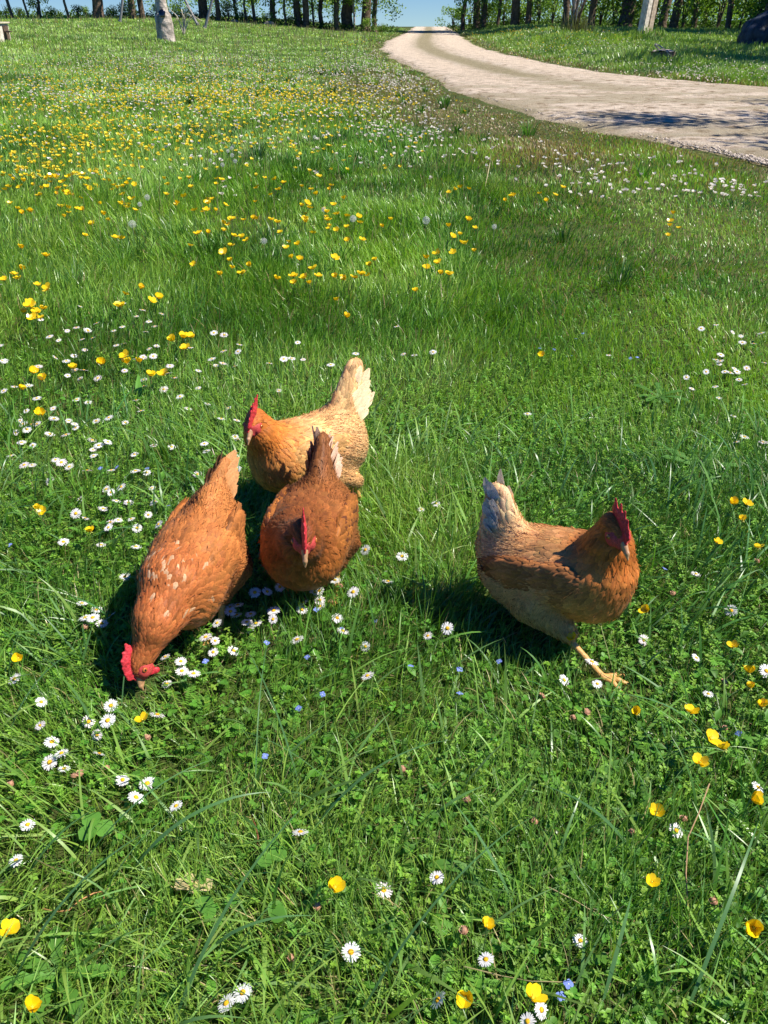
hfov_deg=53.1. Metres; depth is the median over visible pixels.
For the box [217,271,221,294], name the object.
buttercup
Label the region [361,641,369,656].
daisy
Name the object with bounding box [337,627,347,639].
daisy
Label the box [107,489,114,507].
daisy
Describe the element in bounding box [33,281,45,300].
buttercup
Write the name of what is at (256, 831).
dry stalk
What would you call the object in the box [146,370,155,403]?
buttercup
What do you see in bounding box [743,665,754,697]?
buttercup
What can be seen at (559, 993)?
speedwell
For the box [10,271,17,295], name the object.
buttercup
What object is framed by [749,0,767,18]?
bush
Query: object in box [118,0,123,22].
leaning pole
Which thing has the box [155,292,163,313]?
buttercup
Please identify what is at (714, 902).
faded flower head
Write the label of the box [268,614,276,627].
daisy
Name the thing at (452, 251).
buttercup
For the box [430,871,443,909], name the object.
daisy
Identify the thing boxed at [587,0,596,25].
tree
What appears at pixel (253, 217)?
buttercup
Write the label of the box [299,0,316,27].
tree
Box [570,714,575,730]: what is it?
faded flower head
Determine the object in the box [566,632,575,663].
buttercup
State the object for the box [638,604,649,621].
buttercup
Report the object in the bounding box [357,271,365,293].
buttercup
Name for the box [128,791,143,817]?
daisy
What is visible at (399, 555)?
daisy
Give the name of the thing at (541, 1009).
daisy
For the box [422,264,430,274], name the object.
buttercup
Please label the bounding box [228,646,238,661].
daisy
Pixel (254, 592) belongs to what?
daisy
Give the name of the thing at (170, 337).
buttercup
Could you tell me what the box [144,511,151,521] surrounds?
daisy
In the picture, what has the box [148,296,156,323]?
buttercup
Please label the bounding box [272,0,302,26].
tree
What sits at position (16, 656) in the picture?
buttercup
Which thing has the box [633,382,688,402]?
dandelion plant
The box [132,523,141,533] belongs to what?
daisy
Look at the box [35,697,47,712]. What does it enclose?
daisy
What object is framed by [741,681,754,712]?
buttercup
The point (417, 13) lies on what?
sky
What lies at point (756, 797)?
buttercup
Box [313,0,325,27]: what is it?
tree
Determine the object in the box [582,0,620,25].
bush
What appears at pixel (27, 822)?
daisy
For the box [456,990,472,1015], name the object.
buttercup
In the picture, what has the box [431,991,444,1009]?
daisy
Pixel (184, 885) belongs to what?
withered leaf
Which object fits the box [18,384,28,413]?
buttercup
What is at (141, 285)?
buttercup
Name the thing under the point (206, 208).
buttercup
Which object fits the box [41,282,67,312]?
buttercup
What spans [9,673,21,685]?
daisy
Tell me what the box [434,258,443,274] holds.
buttercup
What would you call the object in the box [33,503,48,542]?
buttercup
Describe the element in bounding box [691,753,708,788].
buttercup
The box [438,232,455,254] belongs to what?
buttercup
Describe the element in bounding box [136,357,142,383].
buttercup
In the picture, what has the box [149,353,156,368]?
daisy
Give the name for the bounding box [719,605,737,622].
daisy
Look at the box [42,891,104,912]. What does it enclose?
dry stalk
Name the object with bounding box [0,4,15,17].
bush
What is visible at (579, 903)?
dry stalk
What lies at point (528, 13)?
tree
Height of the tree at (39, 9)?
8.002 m
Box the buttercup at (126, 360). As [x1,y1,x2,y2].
[121,357,131,380]
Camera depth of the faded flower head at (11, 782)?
1.49 m
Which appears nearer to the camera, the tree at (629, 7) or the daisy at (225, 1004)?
the daisy at (225, 1004)
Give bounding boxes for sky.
[0,0,748,26]
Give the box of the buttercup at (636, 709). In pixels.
[632,705,640,723]
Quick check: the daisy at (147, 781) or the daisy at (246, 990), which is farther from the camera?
the daisy at (147, 781)
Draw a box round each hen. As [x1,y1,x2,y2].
[120,449,253,690]
[242,357,374,512]
[258,426,361,604]
[474,469,640,692]
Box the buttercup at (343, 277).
[340,275,348,289]
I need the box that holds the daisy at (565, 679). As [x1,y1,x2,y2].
[559,674,567,685]
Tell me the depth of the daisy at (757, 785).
1.49 m
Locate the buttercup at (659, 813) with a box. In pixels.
[649,802,665,836]
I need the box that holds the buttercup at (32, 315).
[26,312,49,332]
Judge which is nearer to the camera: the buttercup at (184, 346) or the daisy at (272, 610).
the daisy at (272, 610)
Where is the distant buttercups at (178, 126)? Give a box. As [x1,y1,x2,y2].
[0,17,716,187]
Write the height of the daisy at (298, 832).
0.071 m
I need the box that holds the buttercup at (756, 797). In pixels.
[741,791,763,826]
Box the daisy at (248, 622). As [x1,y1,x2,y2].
[241,619,250,639]
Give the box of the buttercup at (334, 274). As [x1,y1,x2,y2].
[332,272,338,299]
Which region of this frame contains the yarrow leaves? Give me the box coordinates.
[0,462,767,1023]
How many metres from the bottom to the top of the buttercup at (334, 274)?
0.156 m
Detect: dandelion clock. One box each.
[128,220,135,238]
[422,216,429,233]
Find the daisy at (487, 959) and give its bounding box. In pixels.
[478,952,493,970]
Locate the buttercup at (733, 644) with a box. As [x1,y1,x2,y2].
[724,640,738,669]
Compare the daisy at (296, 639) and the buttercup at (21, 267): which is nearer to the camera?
the daisy at (296, 639)
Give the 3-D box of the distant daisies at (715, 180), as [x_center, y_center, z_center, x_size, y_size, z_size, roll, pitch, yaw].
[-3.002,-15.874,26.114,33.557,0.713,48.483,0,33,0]
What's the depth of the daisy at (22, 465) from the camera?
2.49 m
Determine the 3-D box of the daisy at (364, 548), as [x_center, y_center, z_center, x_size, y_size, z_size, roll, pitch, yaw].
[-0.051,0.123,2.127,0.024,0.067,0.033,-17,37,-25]
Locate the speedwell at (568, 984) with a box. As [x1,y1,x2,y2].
[563,979,573,990]
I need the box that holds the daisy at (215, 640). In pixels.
[210,637,221,660]
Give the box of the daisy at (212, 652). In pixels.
[208,648,223,667]
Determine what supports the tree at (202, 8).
on the ground at (354, 727)
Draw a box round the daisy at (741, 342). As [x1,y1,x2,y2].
[738,340,745,356]
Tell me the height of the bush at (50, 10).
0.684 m
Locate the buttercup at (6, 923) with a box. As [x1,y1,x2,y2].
[0,918,19,953]
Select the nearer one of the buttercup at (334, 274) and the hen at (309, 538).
the hen at (309, 538)
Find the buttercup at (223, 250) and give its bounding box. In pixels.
[218,247,227,261]
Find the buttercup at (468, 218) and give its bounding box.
[463,216,471,239]
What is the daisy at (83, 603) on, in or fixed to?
on the ground at (354, 727)
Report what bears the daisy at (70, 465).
on the ground at (354, 727)
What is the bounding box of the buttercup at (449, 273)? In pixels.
[445,270,453,301]
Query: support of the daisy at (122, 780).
on the ground at (354, 727)
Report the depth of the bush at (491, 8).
54.94 m
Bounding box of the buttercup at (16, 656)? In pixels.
[11,653,23,671]
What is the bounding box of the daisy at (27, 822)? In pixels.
[19,819,35,831]
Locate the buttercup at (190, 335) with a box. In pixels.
[186,332,194,350]
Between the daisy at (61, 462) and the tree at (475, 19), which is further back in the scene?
the tree at (475, 19)
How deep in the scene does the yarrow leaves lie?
1.59 m
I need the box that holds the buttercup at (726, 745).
[711,741,729,786]
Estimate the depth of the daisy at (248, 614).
1.91 m
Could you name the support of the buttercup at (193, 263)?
on the ground at (354, 727)
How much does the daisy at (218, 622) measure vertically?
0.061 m
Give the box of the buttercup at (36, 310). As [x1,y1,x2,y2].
[31,307,40,329]
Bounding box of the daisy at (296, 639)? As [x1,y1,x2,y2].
[290,635,303,644]
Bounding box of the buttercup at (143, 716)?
[134,712,147,762]
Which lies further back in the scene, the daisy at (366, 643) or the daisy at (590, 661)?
the daisy at (366, 643)
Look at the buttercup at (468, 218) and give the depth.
4.92 m
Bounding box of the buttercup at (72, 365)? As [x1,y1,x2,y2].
[68,363,76,384]
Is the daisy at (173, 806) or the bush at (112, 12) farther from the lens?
the bush at (112, 12)
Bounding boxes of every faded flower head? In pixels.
[7,779,13,794]
[70,773,76,797]
[76,769,85,780]
[103,765,112,788]
[281,953,293,974]
[313,901,320,924]
[459,925,472,947]
[463,796,471,816]
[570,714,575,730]
[577,708,589,720]
[629,828,634,845]
[679,815,687,834]
[708,895,717,905]
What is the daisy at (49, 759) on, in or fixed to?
on the ground at (354, 727)
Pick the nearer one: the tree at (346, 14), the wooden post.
the wooden post
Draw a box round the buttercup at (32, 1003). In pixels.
[25,994,41,1023]
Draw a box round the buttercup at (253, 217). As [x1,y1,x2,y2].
[251,215,255,234]
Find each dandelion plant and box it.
[0,926,115,1021]
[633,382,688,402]
[662,449,741,485]
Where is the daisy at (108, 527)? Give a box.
[104,524,112,539]
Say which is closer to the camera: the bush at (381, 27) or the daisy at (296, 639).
the daisy at (296, 639)
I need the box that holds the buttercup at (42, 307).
[40,305,46,323]
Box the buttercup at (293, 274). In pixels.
[288,272,297,297]
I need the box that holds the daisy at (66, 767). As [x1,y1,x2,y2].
[58,765,70,775]
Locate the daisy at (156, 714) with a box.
[151,712,168,730]
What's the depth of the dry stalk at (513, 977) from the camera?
1.19 m
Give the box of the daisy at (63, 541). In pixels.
[57,538,69,550]
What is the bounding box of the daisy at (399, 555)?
[396,552,407,560]
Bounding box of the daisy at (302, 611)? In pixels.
[296,605,307,621]
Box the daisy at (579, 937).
[572,934,587,953]
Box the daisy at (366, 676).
[362,671,373,683]
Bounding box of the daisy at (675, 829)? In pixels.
[669,823,682,842]
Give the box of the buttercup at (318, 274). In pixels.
[307,272,321,297]
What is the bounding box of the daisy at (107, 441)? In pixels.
[102,439,111,453]
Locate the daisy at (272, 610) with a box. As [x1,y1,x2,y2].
[267,606,279,629]
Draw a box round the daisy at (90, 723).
[82,716,95,733]
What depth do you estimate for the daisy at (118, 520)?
2.23 m
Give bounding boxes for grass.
[0,14,767,246]
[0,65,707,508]
[0,169,767,462]
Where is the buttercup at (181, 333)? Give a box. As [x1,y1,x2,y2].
[179,331,187,340]
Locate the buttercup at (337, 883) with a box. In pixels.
[328,876,345,903]
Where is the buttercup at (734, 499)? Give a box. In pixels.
[726,496,737,528]
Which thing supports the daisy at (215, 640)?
on the ground at (354, 727)
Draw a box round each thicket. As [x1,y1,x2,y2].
[124,0,402,22]
[480,0,763,23]
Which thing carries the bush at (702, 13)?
on the ground at (354, 727)
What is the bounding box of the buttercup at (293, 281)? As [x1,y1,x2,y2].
[290,279,300,302]
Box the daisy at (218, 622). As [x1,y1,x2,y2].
[212,618,221,634]
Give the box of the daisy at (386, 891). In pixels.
[375,882,392,903]
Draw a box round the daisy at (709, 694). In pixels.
[703,691,712,697]
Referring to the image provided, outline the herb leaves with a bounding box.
[0,268,767,1023]
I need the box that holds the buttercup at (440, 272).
[434,270,443,293]
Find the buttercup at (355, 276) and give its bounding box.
[348,274,358,295]
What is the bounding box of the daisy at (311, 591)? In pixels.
[309,590,318,604]
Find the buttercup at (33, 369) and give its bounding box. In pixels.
[29,366,38,383]
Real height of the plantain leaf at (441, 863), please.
0.028 m
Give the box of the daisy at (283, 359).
[280,356,287,365]
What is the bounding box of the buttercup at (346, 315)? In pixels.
[344,312,349,330]
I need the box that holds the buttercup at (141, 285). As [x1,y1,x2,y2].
[139,283,143,313]
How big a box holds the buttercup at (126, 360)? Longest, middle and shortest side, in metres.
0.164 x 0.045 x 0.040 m
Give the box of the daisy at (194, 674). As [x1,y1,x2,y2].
[187,670,200,687]
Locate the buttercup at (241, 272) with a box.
[237,270,248,286]
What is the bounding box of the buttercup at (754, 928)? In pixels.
[739,919,763,951]
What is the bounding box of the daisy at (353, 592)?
[347,586,358,606]
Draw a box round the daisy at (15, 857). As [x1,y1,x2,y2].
[9,854,22,887]
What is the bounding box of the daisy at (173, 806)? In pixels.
[169,800,182,827]
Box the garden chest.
[0,22,11,41]
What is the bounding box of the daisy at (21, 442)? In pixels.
[17,440,26,450]
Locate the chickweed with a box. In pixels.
[0,347,767,1023]
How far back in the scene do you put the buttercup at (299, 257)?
4.12 m
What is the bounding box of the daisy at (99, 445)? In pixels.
[94,442,103,449]
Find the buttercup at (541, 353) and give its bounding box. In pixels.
[538,351,544,368]
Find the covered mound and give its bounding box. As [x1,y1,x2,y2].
[736,10,767,45]
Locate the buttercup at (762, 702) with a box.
[757,698,767,720]
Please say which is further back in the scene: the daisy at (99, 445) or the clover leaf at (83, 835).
the daisy at (99, 445)
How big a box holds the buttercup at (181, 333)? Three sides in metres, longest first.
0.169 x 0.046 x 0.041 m
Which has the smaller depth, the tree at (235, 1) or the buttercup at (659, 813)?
the buttercup at (659, 813)
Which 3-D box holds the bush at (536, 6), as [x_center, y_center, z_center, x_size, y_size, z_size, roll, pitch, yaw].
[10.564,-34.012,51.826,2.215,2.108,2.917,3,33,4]
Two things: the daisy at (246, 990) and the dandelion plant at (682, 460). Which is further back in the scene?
the dandelion plant at (682, 460)
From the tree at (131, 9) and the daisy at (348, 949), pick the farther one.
the tree at (131, 9)
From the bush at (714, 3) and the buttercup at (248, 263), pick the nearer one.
the buttercup at (248, 263)
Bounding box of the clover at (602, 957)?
[0,389,767,1023]
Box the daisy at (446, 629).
[441,622,453,645]
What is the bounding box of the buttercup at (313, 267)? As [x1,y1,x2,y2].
[308,264,316,294]
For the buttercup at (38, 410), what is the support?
on the ground at (354, 727)
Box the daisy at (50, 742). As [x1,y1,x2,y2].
[44,736,59,758]
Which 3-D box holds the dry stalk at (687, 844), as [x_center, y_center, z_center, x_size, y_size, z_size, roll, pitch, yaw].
[0.537,0.597,1.336,0.028,0.122,0.228,11,35,17]
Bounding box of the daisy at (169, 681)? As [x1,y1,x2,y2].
[162,680,171,689]
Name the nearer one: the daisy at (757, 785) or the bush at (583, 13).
the daisy at (757, 785)
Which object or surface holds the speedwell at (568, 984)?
on the ground at (354, 727)
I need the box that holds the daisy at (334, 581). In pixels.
[331,578,340,590]
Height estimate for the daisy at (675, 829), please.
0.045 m
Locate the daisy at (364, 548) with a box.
[360,545,369,557]
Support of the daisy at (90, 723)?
on the ground at (354, 727)
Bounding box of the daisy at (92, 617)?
[86,613,99,634]
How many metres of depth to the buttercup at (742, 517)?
2.16 m
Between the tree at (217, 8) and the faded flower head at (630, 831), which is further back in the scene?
the tree at (217, 8)
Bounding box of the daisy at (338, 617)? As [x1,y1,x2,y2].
[332,613,342,626]
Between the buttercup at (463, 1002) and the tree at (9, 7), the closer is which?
the buttercup at (463, 1002)
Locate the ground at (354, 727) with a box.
[0,17,767,1023]
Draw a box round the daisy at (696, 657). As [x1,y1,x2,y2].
[681,653,698,673]
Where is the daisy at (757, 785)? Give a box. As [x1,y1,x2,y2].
[752,781,762,791]
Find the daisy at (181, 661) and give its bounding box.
[175,657,186,677]
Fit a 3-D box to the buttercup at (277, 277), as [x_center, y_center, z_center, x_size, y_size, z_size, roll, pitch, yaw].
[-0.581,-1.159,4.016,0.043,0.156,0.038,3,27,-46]
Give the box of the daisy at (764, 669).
[759,664,767,687]
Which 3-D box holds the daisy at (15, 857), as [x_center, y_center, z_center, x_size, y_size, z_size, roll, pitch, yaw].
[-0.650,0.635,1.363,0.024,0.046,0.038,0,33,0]
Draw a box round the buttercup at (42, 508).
[36,505,52,532]
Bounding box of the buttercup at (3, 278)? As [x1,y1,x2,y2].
[0,276,6,294]
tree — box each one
[5,0,13,17]
[22,0,28,17]
[37,0,41,17]
[63,0,69,18]
[92,0,104,18]
[126,0,136,19]
[137,0,145,18]
[155,0,174,41]
[198,0,207,18]
[214,0,221,20]
[225,0,249,21]
[233,0,240,19]
[247,0,256,22]
[255,0,290,25]
[267,0,276,23]
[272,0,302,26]
[282,0,309,27]
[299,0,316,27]
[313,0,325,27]
[326,0,368,30]
[329,0,352,30]
[333,0,371,31]
[347,0,362,30]
[359,0,405,31]
[454,0,468,31]
[462,0,490,28]
[463,0,488,28]
[492,0,501,26]
[509,0,533,25]
[523,0,531,24]
[540,0,569,24]
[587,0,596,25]
[612,0,640,26]
[658,0,671,27]
[668,0,682,27]
[689,0,700,27]
[725,0,734,28]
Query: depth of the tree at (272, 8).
52.23 m
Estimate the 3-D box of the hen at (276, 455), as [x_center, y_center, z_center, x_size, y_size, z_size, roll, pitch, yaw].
[-0.216,-0.205,2.304,0.417,0.462,0.289,-10,34,-15]
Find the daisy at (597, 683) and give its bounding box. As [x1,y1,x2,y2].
[590,680,601,710]
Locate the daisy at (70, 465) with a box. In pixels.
[65,463,73,469]
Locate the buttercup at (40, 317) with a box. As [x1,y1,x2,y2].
[36,315,55,341]
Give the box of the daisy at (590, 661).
[585,659,598,674]
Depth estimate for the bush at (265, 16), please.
50.90 m
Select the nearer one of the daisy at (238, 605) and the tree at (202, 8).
the daisy at (238, 605)
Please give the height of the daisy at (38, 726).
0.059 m
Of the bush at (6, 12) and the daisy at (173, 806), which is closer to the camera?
the daisy at (173, 806)
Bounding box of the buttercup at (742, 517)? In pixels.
[731,514,746,543]
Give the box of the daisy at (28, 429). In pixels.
[22,426,33,439]
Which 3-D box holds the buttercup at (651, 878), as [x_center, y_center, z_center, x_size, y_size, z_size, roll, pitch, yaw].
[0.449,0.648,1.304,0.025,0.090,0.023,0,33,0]
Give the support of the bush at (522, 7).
on the ground at (354, 727)
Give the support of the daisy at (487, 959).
on the ground at (354, 727)
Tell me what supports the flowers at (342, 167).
on the ground at (354, 727)
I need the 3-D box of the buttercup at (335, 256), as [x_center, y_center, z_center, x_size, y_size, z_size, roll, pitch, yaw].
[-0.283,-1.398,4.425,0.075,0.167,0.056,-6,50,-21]
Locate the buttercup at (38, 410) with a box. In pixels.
[34,407,46,434]
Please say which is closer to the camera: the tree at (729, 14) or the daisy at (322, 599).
the daisy at (322, 599)
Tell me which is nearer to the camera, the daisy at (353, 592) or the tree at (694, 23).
the daisy at (353, 592)
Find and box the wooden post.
[638,0,657,33]
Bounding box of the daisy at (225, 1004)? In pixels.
[218,993,235,1017]
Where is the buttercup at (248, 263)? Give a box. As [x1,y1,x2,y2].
[246,261,260,282]
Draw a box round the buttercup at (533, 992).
[525,983,547,1013]
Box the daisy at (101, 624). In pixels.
[95,619,107,629]
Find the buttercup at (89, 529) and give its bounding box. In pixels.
[84,526,95,550]
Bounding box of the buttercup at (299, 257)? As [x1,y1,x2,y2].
[296,255,302,278]
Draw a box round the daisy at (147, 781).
[139,777,154,794]
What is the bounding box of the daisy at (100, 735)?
[92,729,102,748]
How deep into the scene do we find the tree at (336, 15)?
51.09 m
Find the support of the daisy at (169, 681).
on the ground at (354, 727)
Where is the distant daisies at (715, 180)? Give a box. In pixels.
[0,26,767,207]
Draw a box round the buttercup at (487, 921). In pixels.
[482,916,494,951]
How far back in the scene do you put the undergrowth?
52.27 m
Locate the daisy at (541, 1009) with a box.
[534,1003,547,1022]
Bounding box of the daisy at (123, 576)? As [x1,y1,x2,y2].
[119,573,129,579]
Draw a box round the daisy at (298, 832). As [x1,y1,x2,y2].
[292,829,307,841]
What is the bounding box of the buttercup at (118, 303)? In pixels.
[113,301,124,325]
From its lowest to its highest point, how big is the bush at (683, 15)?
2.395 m
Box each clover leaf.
[78,812,113,840]
[194,895,216,918]
[267,901,286,922]
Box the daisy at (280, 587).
[275,583,288,600]
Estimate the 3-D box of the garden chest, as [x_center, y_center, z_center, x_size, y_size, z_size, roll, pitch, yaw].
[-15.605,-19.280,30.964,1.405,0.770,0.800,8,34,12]
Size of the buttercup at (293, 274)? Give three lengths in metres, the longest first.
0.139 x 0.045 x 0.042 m
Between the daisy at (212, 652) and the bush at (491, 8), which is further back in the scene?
the bush at (491, 8)
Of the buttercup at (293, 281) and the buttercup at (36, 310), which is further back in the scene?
the buttercup at (293, 281)
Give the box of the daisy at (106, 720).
[99,713,115,743]
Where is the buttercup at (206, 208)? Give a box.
[202,206,213,225]
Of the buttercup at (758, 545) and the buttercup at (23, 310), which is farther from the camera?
the buttercup at (23, 310)
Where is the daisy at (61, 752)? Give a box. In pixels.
[55,749,71,768]
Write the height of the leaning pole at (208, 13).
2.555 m
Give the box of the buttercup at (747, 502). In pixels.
[742,498,753,513]
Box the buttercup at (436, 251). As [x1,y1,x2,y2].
[432,248,440,256]
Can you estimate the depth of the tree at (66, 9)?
47.96 m
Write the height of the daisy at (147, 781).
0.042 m
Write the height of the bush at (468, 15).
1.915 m
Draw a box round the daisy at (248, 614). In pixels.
[245,611,255,626]
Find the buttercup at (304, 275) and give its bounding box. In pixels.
[299,272,311,304]
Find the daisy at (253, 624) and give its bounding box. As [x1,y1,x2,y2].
[250,620,261,626]
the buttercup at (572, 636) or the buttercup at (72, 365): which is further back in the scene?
the buttercup at (72, 365)
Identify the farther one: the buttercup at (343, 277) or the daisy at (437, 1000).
the buttercup at (343, 277)
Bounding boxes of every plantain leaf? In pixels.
[135,374,141,398]
[427,859,493,878]
[589,758,622,786]
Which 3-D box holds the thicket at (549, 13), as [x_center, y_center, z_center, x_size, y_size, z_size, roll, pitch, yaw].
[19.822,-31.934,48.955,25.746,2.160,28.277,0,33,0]
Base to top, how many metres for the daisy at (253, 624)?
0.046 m
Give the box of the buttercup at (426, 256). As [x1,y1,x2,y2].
[423,254,431,282]
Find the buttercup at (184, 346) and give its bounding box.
[179,343,191,361]
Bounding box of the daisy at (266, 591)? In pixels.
[262,587,271,602]
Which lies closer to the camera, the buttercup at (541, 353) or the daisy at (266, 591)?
the daisy at (266, 591)
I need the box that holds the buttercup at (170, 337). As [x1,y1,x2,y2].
[167,333,182,357]
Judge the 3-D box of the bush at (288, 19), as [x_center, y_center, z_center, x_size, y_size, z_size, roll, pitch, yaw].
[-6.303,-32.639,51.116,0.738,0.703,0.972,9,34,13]
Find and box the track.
[380,27,767,166]
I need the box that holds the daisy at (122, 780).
[114,773,129,796]
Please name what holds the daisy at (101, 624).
on the ground at (354, 727)
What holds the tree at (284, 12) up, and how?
on the ground at (354, 727)
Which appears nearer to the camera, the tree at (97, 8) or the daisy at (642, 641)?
the daisy at (642, 641)
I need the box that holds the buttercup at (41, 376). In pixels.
[37,373,48,398]
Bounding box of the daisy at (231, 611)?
[224,607,236,636]
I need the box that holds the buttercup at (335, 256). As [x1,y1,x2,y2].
[331,253,339,269]
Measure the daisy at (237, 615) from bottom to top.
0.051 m
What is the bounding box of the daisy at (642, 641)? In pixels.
[638,635,648,645]
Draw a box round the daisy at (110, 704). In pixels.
[104,699,117,715]
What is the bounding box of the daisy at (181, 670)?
[175,666,188,678]
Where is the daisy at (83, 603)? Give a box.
[76,601,87,613]
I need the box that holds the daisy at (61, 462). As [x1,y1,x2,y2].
[56,459,67,472]
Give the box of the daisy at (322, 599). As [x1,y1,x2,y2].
[315,596,324,604]
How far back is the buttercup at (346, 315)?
3.55 m
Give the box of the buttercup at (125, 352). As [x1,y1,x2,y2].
[119,349,145,370]
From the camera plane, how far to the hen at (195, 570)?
1.75 m
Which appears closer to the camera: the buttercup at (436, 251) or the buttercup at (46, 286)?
the buttercup at (46, 286)
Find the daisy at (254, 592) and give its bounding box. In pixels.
[248,587,260,608]
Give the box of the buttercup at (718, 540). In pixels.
[708,537,722,566]
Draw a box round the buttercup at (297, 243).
[294,240,304,258]
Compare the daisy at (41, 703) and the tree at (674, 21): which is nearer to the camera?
the daisy at (41, 703)
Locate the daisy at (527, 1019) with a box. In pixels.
[520,1012,535,1023]
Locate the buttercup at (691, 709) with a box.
[683,704,699,742]
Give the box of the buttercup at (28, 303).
[23,299,42,334]
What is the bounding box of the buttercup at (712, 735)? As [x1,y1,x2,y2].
[702,729,721,755]
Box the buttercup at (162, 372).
[156,368,169,393]
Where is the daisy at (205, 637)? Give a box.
[200,633,212,656]
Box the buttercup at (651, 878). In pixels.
[644,873,660,899]
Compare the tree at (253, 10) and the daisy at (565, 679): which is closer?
the daisy at (565, 679)
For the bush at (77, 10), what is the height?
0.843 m
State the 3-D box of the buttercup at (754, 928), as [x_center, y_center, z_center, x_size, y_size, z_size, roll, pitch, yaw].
[0.571,0.685,1.215,0.025,0.125,0.027,26,41,34]
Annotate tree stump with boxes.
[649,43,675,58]
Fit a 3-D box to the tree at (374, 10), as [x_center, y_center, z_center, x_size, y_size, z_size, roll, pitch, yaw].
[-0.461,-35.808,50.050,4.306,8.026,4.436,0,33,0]
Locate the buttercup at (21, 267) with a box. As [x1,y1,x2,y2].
[19,264,25,280]
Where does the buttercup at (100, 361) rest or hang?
on the ground at (354, 727)
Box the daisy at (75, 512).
[70,508,81,518]
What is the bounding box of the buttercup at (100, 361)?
[96,357,104,377]
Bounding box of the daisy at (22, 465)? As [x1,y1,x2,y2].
[19,462,30,474]
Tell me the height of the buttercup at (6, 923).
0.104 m
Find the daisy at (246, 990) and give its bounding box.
[233,982,251,1004]
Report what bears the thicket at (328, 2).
on the ground at (354, 727)
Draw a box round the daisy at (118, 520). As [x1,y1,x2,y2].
[114,518,124,534]
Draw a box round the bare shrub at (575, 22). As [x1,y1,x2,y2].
[556,0,594,31]
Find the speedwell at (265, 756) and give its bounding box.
[262,753,267,766]
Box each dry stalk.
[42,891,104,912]
[251,816,258,845]
[463,966,574,982]
[549,887,620,923]
[600,624,611,666]
[685,783,709,938]
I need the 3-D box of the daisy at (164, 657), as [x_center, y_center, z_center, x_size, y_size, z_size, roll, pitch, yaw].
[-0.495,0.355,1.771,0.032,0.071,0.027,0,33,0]
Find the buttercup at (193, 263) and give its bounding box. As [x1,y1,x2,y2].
[189,260,206,282]
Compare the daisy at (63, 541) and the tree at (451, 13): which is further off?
the tree at (451, 13)
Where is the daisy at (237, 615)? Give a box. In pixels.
[230,612,241,634]
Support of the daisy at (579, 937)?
on the ground at (354, 727)
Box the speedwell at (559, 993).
[554,991,565,1007]
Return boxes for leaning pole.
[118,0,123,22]
[184,0,199,25]
[203,0,213,28]
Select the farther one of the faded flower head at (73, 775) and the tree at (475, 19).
the tree at (475, 19)
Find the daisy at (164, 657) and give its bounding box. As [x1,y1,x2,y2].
[160,654,173,676]
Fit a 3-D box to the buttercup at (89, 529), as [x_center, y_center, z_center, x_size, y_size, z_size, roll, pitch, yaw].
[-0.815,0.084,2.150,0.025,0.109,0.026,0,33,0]
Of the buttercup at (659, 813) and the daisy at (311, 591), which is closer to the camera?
the buttercup at (659, 813)
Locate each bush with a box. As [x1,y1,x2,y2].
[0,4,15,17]
[14,7,24,16]
[26,0,53,15]
[45,6,58,15]
[70,4,84,16]
[80,6,89,16]
[106,4,118,16]
[114,2,128,15]
[168,0,190,16]
[218,0,239,21]
[235,8,248,20]
[261,11,275,21]
[285,16,295,25]
[361,16,376,30]
[377,24,387,31]
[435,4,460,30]
[449,3,473,25]
[487,0,511,23]
[487,1,502,25]
[507,0,536,23]
[523,0,558,24]
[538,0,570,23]
[569,0,589,20]
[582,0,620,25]
[582,0,621,25]
[631,0,641,26]
[635,0,672,21]
[655,0,699,27]
[673,0,737,27]
[678,0,736,27]
[729,0,764,18]
[733,0,765,28]
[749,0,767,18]
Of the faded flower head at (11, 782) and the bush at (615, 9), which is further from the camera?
the bush at (615, 9)
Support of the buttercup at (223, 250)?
on the ground at (354, 727)
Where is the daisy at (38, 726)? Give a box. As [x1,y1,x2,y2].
[35,720,45,738]
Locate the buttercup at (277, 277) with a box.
[270,275,280,296]
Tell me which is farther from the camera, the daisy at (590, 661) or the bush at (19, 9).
the bush at (19, 9)
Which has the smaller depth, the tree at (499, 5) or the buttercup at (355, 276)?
the buttercup at (355, 276)
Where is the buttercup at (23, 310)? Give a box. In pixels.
[20,308,28,330]
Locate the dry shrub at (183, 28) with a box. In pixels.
[170,5,202,33]
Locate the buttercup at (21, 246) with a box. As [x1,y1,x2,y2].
[18,244,26,266]
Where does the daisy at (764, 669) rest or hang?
on the ground at (354, 727)
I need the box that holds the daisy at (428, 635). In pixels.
[423,632,432,647]
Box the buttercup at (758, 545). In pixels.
[754,543,763,568]
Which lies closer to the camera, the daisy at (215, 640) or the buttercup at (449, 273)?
the daisy at (215, 640)
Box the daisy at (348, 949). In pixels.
[341,941,360,962]
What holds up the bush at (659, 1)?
on the ground at (354, 727)
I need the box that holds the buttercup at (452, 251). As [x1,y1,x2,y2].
[449,248,455,260]
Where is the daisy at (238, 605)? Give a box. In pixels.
[232,602,243,616]
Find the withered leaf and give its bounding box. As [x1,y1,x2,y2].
[174,873,212,893]
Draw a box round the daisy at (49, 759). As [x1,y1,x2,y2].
[41,754,59,782]
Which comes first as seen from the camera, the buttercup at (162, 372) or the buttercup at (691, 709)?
the buttercup at (691, 709)
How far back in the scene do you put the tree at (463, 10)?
55.27 m
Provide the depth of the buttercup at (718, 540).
2.08 m
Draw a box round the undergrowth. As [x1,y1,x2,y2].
[0,7,749,32]

